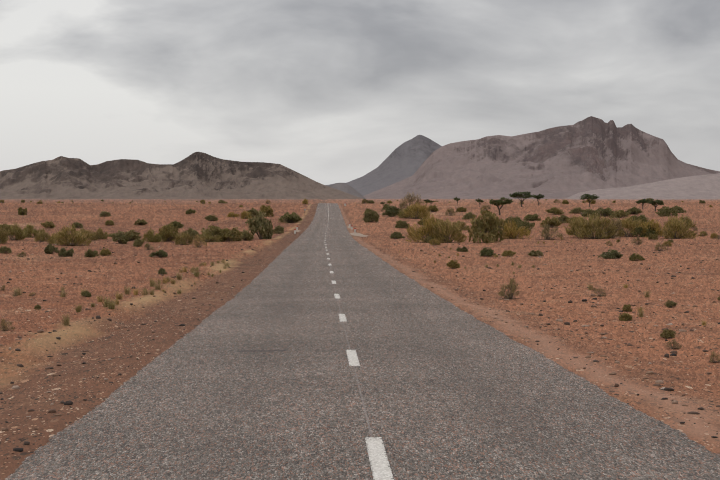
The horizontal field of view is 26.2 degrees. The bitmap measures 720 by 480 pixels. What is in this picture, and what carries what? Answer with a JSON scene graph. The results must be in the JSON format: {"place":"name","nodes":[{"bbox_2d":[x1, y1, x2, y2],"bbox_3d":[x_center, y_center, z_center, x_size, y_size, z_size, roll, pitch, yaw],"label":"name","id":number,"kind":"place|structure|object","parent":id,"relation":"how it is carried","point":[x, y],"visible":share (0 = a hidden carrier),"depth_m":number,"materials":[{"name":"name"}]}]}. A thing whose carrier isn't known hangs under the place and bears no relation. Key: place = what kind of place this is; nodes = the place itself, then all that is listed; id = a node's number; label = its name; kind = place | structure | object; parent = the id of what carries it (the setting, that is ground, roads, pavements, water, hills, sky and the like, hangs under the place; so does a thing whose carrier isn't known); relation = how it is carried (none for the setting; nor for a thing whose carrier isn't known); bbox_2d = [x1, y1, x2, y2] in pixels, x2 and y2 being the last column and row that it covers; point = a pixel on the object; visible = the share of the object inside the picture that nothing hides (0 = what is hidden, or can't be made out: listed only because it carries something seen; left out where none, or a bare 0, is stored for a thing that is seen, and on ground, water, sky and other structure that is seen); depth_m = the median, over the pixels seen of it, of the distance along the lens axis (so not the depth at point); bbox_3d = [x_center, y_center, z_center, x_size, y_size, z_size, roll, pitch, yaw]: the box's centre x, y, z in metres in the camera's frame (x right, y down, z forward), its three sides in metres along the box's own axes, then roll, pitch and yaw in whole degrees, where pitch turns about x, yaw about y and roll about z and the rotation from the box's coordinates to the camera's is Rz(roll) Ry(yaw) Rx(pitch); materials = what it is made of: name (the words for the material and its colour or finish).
{"place":"outdoors","nodes":[
{"label":"outdoors","id":0,"kind":"place"},
{"bbox_2d":[0,152,362,199],"bbox_3d":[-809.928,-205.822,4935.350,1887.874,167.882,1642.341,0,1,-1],"label":"mountain range","id":1,"kind":"structure","parent":0,"point":[197,175],"depth_m":4971.88,"materials":[{"name":"brown stone"}]},
{"bbox_2d":[328,183,365,198],"bbox_3d":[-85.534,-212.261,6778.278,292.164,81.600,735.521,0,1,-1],"label":"mountain","id":2,"kind":"structure","parent":0,"point":[344,187],"depth_m":6841.98,"materials":[{"name":"stone"}]},
{"bbox_2d":[0,199,719,479],"bbox_3d":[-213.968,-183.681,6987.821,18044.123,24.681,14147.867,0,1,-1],"label":"desert ground","id":3,"kind":"structure","parent":0,"point":[84,332],"depth_m":48.22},
{"bbox_2d":[0,228,8,243],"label":"yellow bush","id":4,"kind":"object","parent":3,"relation":"on","point":[3,238],"visible":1,"depth_m":117.47,"materials":[{"name":"green plant"}]},
{"bbox_2d":[0,246,11,252],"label":"olive bush","id":5,"kind":"object","parent":3,"relation":"on","point":[4,249],"visible":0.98,"depth_m":93.84,"materials":[{"name":"green plant"}]},
{"bbox_2d":[0,318,14,330],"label":"dry bush","id":6,"kind":"object","parent":3,"relation":"on","point":[2,324],"visible":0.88,"depth_m":29.56,"materials":[{"name":"brown plant"}]},
{"bbox_2d":[2,223,27,240],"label":"yellow bush","id":7,"kind":"object","parent":3,"relation":"on","point":[17,232],"visible":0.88,"depth_m":151.01,"materials":[{"name":"green plant"}]},
{"bbox_2d":[18,207,26,214],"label":"dark bush","id":8,"kind":"object","parent":3,"relation":"on","point":[21,211],"visible":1,"depth_m":331.94,"materials":[{"name":"green plant"}]},
{"bbox_2d":[23,222,44,237],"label":"yellow bush","id":9,"kind":"object","parent":3,"relation":"on","point":[30,230],"visible":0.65,"depth_m":176.37,"materials":[{"name":"green plant"}]},
{"bbox_2d":[33,230,50,241],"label":"yellow bush","id":10,"kind":"object","parent":3,"relation":"on","point":[41,236],"visible":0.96,"depth_m":144.31,"materials":[{"name":"green plant"}]},
{"bbox_2d":[41,221,55,227],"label":"olive bush","id":11,"kind":"object","parent":3,"relation":"on","point":[47,224],"visible":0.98,"depth_m":245.13,"materials":[{"name":"green plant"}]},
{"bbox_2d":[44,244,59,253],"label":"dark bush","id":12,"kind":"object","parent":3,"relation":"on","point":[49,249],"visible":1,"depth_m":93.57,"materials":[{"name":"green plant"}]},
{"bbox_2d":[47,230,60,243],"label":"yellow bush","id":13,"kind":"object","parent":3,"relation":"on","point":[52,239],"visible":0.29,"depth_m":120.04,"materials":[{"name":"green plant"}]},
{"bbox_2d":[61,312,70,325],"bbox_3d":[-5.912,1.559,30.953,0.350,0.303,0.385,0,2,17],"label":"grass tuft","id":14,"kind":"object","parent":3,"relation":"on","point":[66,322],"visible":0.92,"depth_m":30.92,"materials":[{"name":"plant"}]},
{"bbox_2d":[58,247,73,256],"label":"dark bush","id":15,"kind":"object","parent":3,"relation":"on","point":[63,252],"visible":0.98,"depth_m":87.87,"materials":[{"name":"green plant"}]},
{"bbox_2d":[54,223,92,245],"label":"yellow bush","id":16,"kind":"object","parent":3,"relation":"on","point":[75,239],"visible":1,"depth_m":114.00,"materials":[{"name":"green plant"}]},
{"bbox_2d":[75,228,95,239],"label":"yellow bush","id":17,"kind":"object","parent":3,"relation":"on","point":[83,230],"visible":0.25,"depth_m":150.99,"materials":[{"name":"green plant"}]},
{"bbox_2d":[84,249,99,256],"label":"dark bush","id":18,"kind":"object","parent":3,"relation":"on","point":[88,253],"visible":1,"depth_m":87.12,"materials":[{"name":"green plant"}]},
{"bbox_2d":[93,228,108,238],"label":"yellow bush","id":19,"kind":"object","parent":3,"relation":"on","point":[99,233],"visible":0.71,"depth_m":156.07,"materials":[{"name":"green plant"}]},
{"bbox_2d":[99,248,111,255],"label":"olive bush","id":20,"kind":"object","parent":3,"relation":"on","point":[103,251],"visible":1,"depth_m":89.85,"materials":[{"name":"green plant"}]},
{"bbox_2d":[99,295,113,307],"bbox_3d":[-6.194,1.494,37.936,0.634,0.339,0.584,-1,2,-37],"label":"grass tuft","id":21,"kind":"object","parent":3,"relation":"on","point":[105,304],"visible":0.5,"depth_m":37.94,"materials":[{"name":"plant"}]},
{"bbox_2d":[110,230,128,243],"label":"olive bush","id":22,"kind":"object","parent":3,"relation":"on","point":[120,236],"visible":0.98,"depth_m":122.85,"materials":[{"name":"green plant"}]},
{"bbox_2d":[124,230,141,240],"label":"olive bush","id":23,"kind":"object","parent":3,"relation":"on","point":[132,235],"visible":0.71,"depth_m":151.52,"materials":[{"name":"green plant"}]},
{"bbox_2d":[133,238,143,246],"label":"olive bush","id":24,"kind":"object","parent":3,"relation":"on","point":[138,243],"visible":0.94,"depth_m":113.38,"materials":[{"name":"green plant"}]},
{"bbox_2d":[134,219,146,224],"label":"olive bush","id":25,"kind":"object","parent":3,"relation":"on","point":[142,222],"visible":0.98,"depth_m":272.08,"materials":[{"name":"green plant"}]},
{"bbox_2d":[142,228,161,241],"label":"yellow bush","id":26,"kind":"object","parent":3,"relation":"on","point":[150,237],"visible":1,"depth_m":144.93,"materials":[{"name":"green plant"}]},
{"bbox_2d":[149,249,167,257],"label":"dark bush","id":27,"kind":"object","parent":3,"relation":"on","point":[161,253],"visible":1,"depth_m":86.46,"materials":[{"name":"green plant"}]},
{"bbox_2d":[158,223,179,240],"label":"olive bush","id":28,"kind":"object","parent":3,"relation":"on","point":[166,232],"visible":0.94,"depth_m":150.30,"materials":[{"name":"green plant"}]},
{"bbox_2d":[170,221,183,227],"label":"olive bush","id":29,"kind":"object","parent":3,"relation":"on","point":[176,223],"visible":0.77,"depth_m":254.16,"materials":[{"name":"green plant"}]},
{"bbox_2d":[174,231,193,244],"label":"yellow bush","id":30,"kind":"object","parent":3,"relation":"on","point":[183,238],"visible":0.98,"depth_m":122.53,"materials":[{"name":"green plant"}]},
{"bbox_2d":[183,228,200,238],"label":"olive bush","id":31,"kind":"object","parent":3,"relation":"on","point":[191,231],"visible":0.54,"depth_m":161.99,"materials":[{"name":"green plant"}]},
{"bbox_2d":[192,234,206,247],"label":"dry bush","id":32,"kind":"object","parent":3,"relation":"on","point":[198,244],"visible":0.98,"depth_m":114.75,"materials":[{"name":"brown plant"}]},
{"bbox_2d":[199,230,220,241],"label":"yellow bush","id":33,"kind":"object","parent":3,"relation":"on","point":[207,236],"visible":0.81,"depth_m":146.53,"materials":[{"name":"green plant"}]},
{"bbox_2d":[205,214,217,220],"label":"olive bush","id":34,"kind":"object","parent":3,"relation":"on","point":[210,217],"visible":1,"depth_m":297.56,"materials":[{"name":"green plant"}]},
{"bbox_2d":[199,224,226,241],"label":"olive bush","id":35,"kind":"object","parent":3,"relation":"on","point":[215,231],"visible":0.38,"depth_m":148.88,"materials":[{"name":"green plant"}]},
{"bbox_2d":[218,226,243,241],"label":"olive bush","id":36,"kind":"object","parent":3,"relation":"on","point":[228,234],"visible":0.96,"depth_m":148.55,"materials":[{"name":"green plant"}]},
{"bbox_2d":[235,229,253,240],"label":"olive bush","id":37,"kind":"object","parent":3,"relation":"on","point":[247,235],"visible":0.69,"depth_m":151.57,"materials":[{"name":"green plant"}]},
{"bbox_2d":[240,210,252,218],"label":"yellow bush","id":38,"kind":"object","parent":3,"relation":"on","point":[245,214],"visible":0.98,"depth_m":309.19,"materials":[{"name":"green plant"}]},
{"bbox_2d":[247,207,258,217],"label":"olive bush","id":39,"kind":"object","parent":3,"relation":"on","point":[253,211],"visible":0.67,"depth_m":313.32,"materials":[{"name":"green plant"}]},
{"bbox_2d":[245,210,274,238],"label":"olive bush","id":40,"kind":"object","parent":3,"relation":"on","point":[262,225],"visible":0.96,"depth_m":160.20,"materials":[{"name":"green plant"}]},
{"bbox_2d":[260,204,273,216],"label":"olive bush","id":41,"kind":"object","parent":3,"relation":"on","point":[268,210],"visible":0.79,"depth_m":320.80,"materials":[{"name":"green plant"}]},
{"bbox_2d":[273,225,283,233],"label":"olive bush","id":42,"kind":"object","parent":3,"relation":"on","point":[279,229],"visible":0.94,"depth_m":202.39,"materials":[{"name":"green plant"}]},
{"bbox_2d":[278,211,301,222],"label":"olive bush","id":43,"kind":"object","parent":3,"relation":"on","point":[290,218],"visible":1,"depth_m":281.39,"materials":[{"name":"green plant"}]},
{"bbox_2d":[0,240,719,458],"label":"loose stones","id":44,"kind":"object","parent":3,"relation":"on","point":[659,382],"visible":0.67,"depth_m":31.46,"materials":[{"name":"brown stone"}]},
{"bbox_2d":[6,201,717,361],"bbox_3d":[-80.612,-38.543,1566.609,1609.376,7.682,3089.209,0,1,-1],"label":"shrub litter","id":45,"kind":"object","parent":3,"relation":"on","point":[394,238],"visible":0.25,"depth_m":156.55,"materials":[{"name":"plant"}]},
{"bbox_2d":[362,209,379,222],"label":"olive bush","id":46,"kind":"object","parent":3,"relation":"on","point":[371,215],"visible":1,"depth_m":280.92,"materials":[{"name":"green plant"}]},
{"bbox_2d":[381,205,399,216],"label":"dark bush","id":47,"kind":"object","parent":3,"relation":"on","point":[392,211],"visible":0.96,"depth_m":315.52,"materials":[{"name":"green plant"}]},
{"bbox_2d":[389,231,404,238],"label":"dark bush","id":48,"kind":"object","parent":3,"relation":"on","point":[397,235],"visible":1,"depth_m":174.62,"materials":[{"name":"green plant"}]},
{"bbox_2d":[395,220,408,227],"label":"olive bush","id":49,"kind":"object","parent":3,"relation":"on","point":[401,224],"visible":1,"depth_m":242.22,"materials":[{"name":"green plant"}]},
{"bbox_2d":[397,207,413,217],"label":"yellow bush","id":50,"kind":"object","parent":3,"relation":"on","point":[401,214],"visible":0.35,"depth_m":305.22,"materials":[{"name":"green plant"}]},
{"bbox_2d":[398,192,422,208],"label":"dry bush","id":51,"kind":"object","parent":3,"relation":"on","point":[403,205],"visible":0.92,"depth_m":390.08,"materials":[{"name":"brown plant"}]},
{"bbox_2d":[403,202,432,218],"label":"yellow bush","id":52,"kind":"object","parent":3,"relation":"on","point":[418,211],"visible":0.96,"depth_m":300.99,"materials":[{"name":"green plant"}]},
{"bbox_2d":[404,212,442,242],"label":"yellow bush","id":53,"kind":"object","parent":3,"relation":"on","point":[419,233],"visible":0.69,"depth_m":158.22,"materials":[{"name":"green plant"}]},
{"bbox_2d":[427,205,438,211],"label":"olive bush","id":54,"kind":"object","parent":3,"relation":"on","point":[433,208],"visible":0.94,"depth_m":364.35,"materials":[{"name":"green plant"}]},
{"bbox_2d":[428,238,440,244],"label":"yellow bush","id":55,"kind":"object","parent":3,"relation":"on","point":[433,241],"visible":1,"depth_m":134.50,"materials":[{"name":"green plant"}]},
{"bbox_2d":[431,218,466,242],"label":"yellow bush","id":56,"kind":"object","parent":3,"relation":"on","point":[446,229],"visible":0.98,"depth_m":156.30,"materials":[{"name":"green plant"}]},
{"bbox_2d":[447,259,459,268],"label":"olive bush","id":57,"kind":"object","parent":3,"relation":"on","point":[453,264],"visible":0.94,"depth_m":74.28,"materials":[{"name":"green plant"}]},
{"bbox_2d":[454,220,468,230],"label":"yellow bush","id":58,"kind":"object","parent":3,"relation":"on","point":[462,225],"visible":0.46,"depth_m":220.78,"materials":[{"name":"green plant"}]},
{"bbox_2d":[462,212,476,218],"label":"olive bush","id":59,"kind":"object","parent":3,"relation":"on","point":[468,215],"visible":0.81,"depth_m":297.11,"materials":[{"name":"green plant"}]},
{"bbox_2d":[466,208,504,242],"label":"olive bush","id":60,"kind":"object","parent":3,"relation":"on","point":[485,224],"visible":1,"depth_m":145.91,"materials":[{"name":"green plant"}]},
{"bbox_2d":[479,247,495,256],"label":"dark bush","id":61,"kind":"object","parent":3,"relation":"on","point":[489,252],"visible":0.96,"depth_m":93.34,"materials":[{"name":"green plant"}]},
{"bbox_2d":[489,197,512,214],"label":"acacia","id":62,"kind":"object","parent":3,"relation":"on","point":[498,203],"visible":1,"depth_m":331.84,"materials":[{"name":"green plant"}]},
{"bbox_2d":[497,278,519,298],"bbox_3d":[4.443,1.464,46.104,0.693,0.692,0.796,0,1,-6],"label":"dry bush","id":63,"kind":"object","parent":3,"relation":"on","point":[512,288],"visible":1,"depth_m":46.12,"materials":[{"name":"brown plant"}]},
{"bbox_2d":[501,250,515,256],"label":"olive bush","id":64,"kind":"object","parent":3,"relation":"on","point":[508,253],"visible":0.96,"depth_m":94.53,"materials":[{"name":"green plant"}]},
{"bbox_2d":[506,216,522,224],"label":"olive bush","id":65,"kind":"object","parent":3,"relation":"on","point":[516,219],"visible":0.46,"depth_m":252.27,"materials":[{"name":"green plant"}]},
{"bbox_2d":[501,220,533,238],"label":"yellow bush","id":66,"kind":"object","parent":3,"relation":"on","point":[509,229],"visible":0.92,"depth_m":175.66,"materials":[{"name":"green plant"}]},
{"bbox_2d":[509,191,535,206],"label":"acacia","id":67,"kind":"object","parent":3,"relation":"on","point":[526,195],"visible":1,"depth_m":412.11,"materials":[{"name":"green plant"}]},
{"bbox_2d":[515,220,534,230],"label":"olive bush","id":68,"kind":"object","parent":3,"relation":"on","point":[525,224],"visible":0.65,"depth_m":213.86,"materials":[{"name":"green plant"}]},
{"bbox_2d":[523,214,540,220],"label":"olive bush","id":69,"kind":"object","parent":3,"relation":"on","point":[530,217],"visible":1,"depth_m":282.96,"materials":[{"name":"green plant"}]},
{"bbox_2d":[528,250,543,255],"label":"olive bush","id":70,"kind":"object","parent":3,"relation":"on","point":[533,253],"visible":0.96,"depth_m":97.98,"materials":[{"name":"green plant"}]},
{"bbox_2d":[539,224,562,238],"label":"dry bush","id":71,"kind":"object","parent":3,"relation":"on","point":[547,234],"visible":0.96,"depth_m":169.96,"materials":[{"name":"brown plant"}]},
{"bbox_2d":[540,216,561,226],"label":"olive bush","id":72,"kind":"object","parent":3,"relation":"on","point":[553,221],"visible":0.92,"depth_m":237.09,"materials":[{"name":"green plant"}]},
{"bbox_2d":[545,207,563,213],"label":"olive bush","id":73,"kind":"object","parent":3,"relation":"on","point":[554,210],"visible":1,"depth_m":336.50,"materials":[{"name":"green plant"}]},
{"bbox_2d":[556,215,570,222],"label":"olive bush","id":74,"kind":"object","parent":3,"relation":"on","point":[562,218],"visible":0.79,"depth_m":259.09,"materials":[{"name":"green plant"}]},
{"bbox_2d":[569,207,585,213],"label":"olive bush","id":75,"kind":"object","parent":3,"relation":"on","point":[577,210],"visible":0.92,"depth_m":343.65,"materials":[{"name":"green plant"}]},
{"bbox_2d":[564,217,592,237],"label":"yellow bush","id":76,"kind":"object","parent":3,"relation":"on","point":[572,225],"visible":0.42,"depth_m":178.83,"materials":[{"name":"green plant"}]},
{"bbox_2d":[580,194,598,206],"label":"acacia","id":77,"kind":"object","parent":3,"relation":"on","point":[589,196],"visible":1,"depth_m":413.14,"materials":[{"name":"green plant"}]},
{"bbox_2d":[581,209,599,216],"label":"olive bush","id":78,"kind":"object","parent":3,"relation":"on","point":[588,212],"visible":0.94,"depth_m":306.63,"materials":[{"name":"green plant"}]},
{"bbox_2d":[574,212,618,238],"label":"yellow bush","id":79,"kind":"object","parent":3,"relation":"on","point":[589,226],"visible":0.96,"depth_m":173.56,"materials":[{"name":"green plant"}]},
{"bbox_2d":[593,287,605,295],"bbox_3d":[7.200,1.549,46.354,0.413,0.301,0.330,0,1,-12],"label":"dry bush","id":80,"kind":"object","parent":3,"relation":"on","point":[600,292],"visible":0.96,"depth_m":46.35,"materials":[{"name":"brown plant"}]},
{"bbox_2d":[595,207,614,215],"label":"olive bush","id":81,"kind":"object","parent":3,"relation":"on","point":[605,212],"visible":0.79,"depth_m":323.10,"materials":[{"name":"green plant"}]},
{"bbox_2d":[597,249,622,258],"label":"dark bush","id":82,"kind":"object","parent":3,"relation":"on","point":[611,254],"visible":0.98,"depth_m":89.05,"materials":[{"name":"green plant"}]},
{"bbox_2d":[594,216,625,237],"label":"dry bush","id":83,"kind":"object","parent":3,"relation":"on","point":[619,223],"visible":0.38,"depth_m":176.18,"materials":[{"name":"brown plant"}]},
{"bbox_2d":[609,210,628,217],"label":"olive bush","id":84,"kind":"object","parent":3,"relation":"on","point":[620,213],"visible":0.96,"depth_m":292.83,"materials":[{"name":"green plant"}]},
{"bbox_2d":[618,312,631,320],"bbox_3d":[5.887,1.704,34.351,0.325,0.204,0.319,0,1,-11],"label":"olive bush","id":85,"kind":"object","parent":3,"relation":"on","point":[627,316],"visible":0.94,"depth_m":34.29,"materials":[{"name":"green plant"}]},
{"bbox_2d":[622,304,632,311],"bbox_3d":[6.691,1.696,38.694,0.249,0.224,0.253,-1,2,-28],"label":"olive bush","id":86,"kind":"object","parent":3,"relation":"on","point":[626,308],"visible":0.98,"depth_m":38.65,"materials":[{"name":"green plant"}]},
{"bbox_2d":[616,216,643,236],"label":"yellow bush","id":87,"kind":"object","parent":3,"relation":"on","point":[629,223],"visible":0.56,"depth_m":183.01,"materials":[{"name":"green plant"}]},
{"bbox_2d":[625,207,642,213],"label":"olive bush","id":88,"kind":"object","parent":3,"relation":"on","point":[634,210],"visible":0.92,"depth_m":335.89,"materials":[{"name":"green plant"}]},
{"bbox_2d":[629,253,644,260],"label":"dark bush","id":89,"kind":"object","parent":3,"relation":"on","point":[632,257],"visible":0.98,"depth_m":83.00,"materials":[{"name":"green plant"}]},
{"bbox_2d":[628,214,649,222],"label":"olive bush","id":90,"kind":"object","parent":3,"relation":"on","point":[644,218],"visible":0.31,"depth_m":238.18,"materials":[{"name":"green plant"}]},
{"bbox_2d":[632,224,658,236],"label":"dark bush","id":91,"kind":"object","parent":3,"relation":"on","point":[638,231],"visible":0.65,"depth_m":180.01,"materials":[{"name":"green plant"}]},
{"bbox_2d":[639,219,663,236],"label":"yellow bush","id":92,"kind":"object","parent":3,"relation":"on","point":[652,225],"visible":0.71,"depth_m":180.23,"materials":[{"name":"green plant"}]},
{"bbox_2d":[648,199,663,210],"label":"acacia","id":93,"kind":"object","parent":3,"relation":"on","point":[656,202],"visible":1,"depth_m":364.71,"materials":[{"name":"green plant"}]},
{"bbox_2d":[655,206,678,216],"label":"olive bush","id":94,"kind":"object","parent":3,"relation":"on","point":[667,211],"visible":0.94,"depth_m":319.41,"materials":[{"name":"green plant"}]},
{"bbox_2d":[660,328,676,338],"bbox_3d":[5.776,1.750,29.011,0.317,0.193,0.297,1,2,36],"label":"olive bush","id":95,"kind":"object","parent":3,"relation":"on","point":[666,333],"visible":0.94,"depth_m":28.96,"materials":[{"name":"green plant"}]},
{"bbox_2d":[665,339,682,348],"bbox_3d":[5.452,1.815,26.937,0.261,0.192,0.299,-1,2,-40],"label":"dry bush","id":96,"kind":"object","parent":3,"relation":"on","point":[674,345],"visible":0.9,"depth_m":26.88,"materials":[{"name":"brown plant"}]},
{"bbox_2d":[670,205,685,212],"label":"olive bush","id":97,"kind":"object","parent":3,"relation":"on","point":[678,209],"visible":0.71,"depth_m":349.01,"materials":[{"name":"green plant"}]},
{"bbox_2d":[662,215,699,238],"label":"yellow bush","id":98,"kind":"object","parent":3,"relation":"on","point":[677,227],"visible":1,"depth_m":171.67,"materials":[{"name":"green plant"}]},
{"bbox_2d":[679,214,692,227],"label":"yellow bush","id":99,"kind":"object","parent":3,"relation":"on","point":[686,219],"visible":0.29,"depth_m":222.99,"materials":[{"name":"green plant"}]},
{"bbox_2d":[709,351,719,362],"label":"dry bush","id":100,"kind":"object","parent":3,"relation":"on","point":[713,355],"visible":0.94,"depth_m":24.32,"materials":[{"name":"brown plant"}]},
{"bbox_2d":[0,0,719,184],"label":"sky","id":101,"kind":"structure","parent":0,"point":[324,91],"materials":[{"name":"grey"}]},
{"bbox_2d":[5,203,719,479],"bbox_3d":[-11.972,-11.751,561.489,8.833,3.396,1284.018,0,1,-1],"label":"road","id":102,"kind":"structure","parent":0,"point":[258,377],"depth_m":17.23,"materials":[{"name":"grey asphalt"}]},
{"bbox_2d":[324,214,393,479],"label":"line markings","id":103,"kind":"object","parent":102,"relation":"on","point":[378,458],"visible":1,"depth_m":13.25,"materials":[{"name":"paint"}]},
{"bbox_2d":[326,135,441,195],"bbox_3d":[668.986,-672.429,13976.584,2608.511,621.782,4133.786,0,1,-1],"label":"mountain peak","id":104,"kind":"structure","parent":0,"point":[406,159],"depth_m":14295.10,"materials":[{"name":"stone"}]},
{"bbox_2d":[363,116,719,198],"bbox_3d":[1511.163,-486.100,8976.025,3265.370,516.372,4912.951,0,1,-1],"label":"mountain","id":105,"kind":"structure","parent":0,"point":[590,153],"depth_m":9047.84,"materials":[{"name":"brown stone"}]},
{"bbox_2d":[565,173,719,199],"bbox_3d":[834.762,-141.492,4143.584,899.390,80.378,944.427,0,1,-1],"label":"hill","id":106,"kind":"structure","parent":0,"point":[707,186],"depth_m":4084.34,"materials":[{"name":"stone"}]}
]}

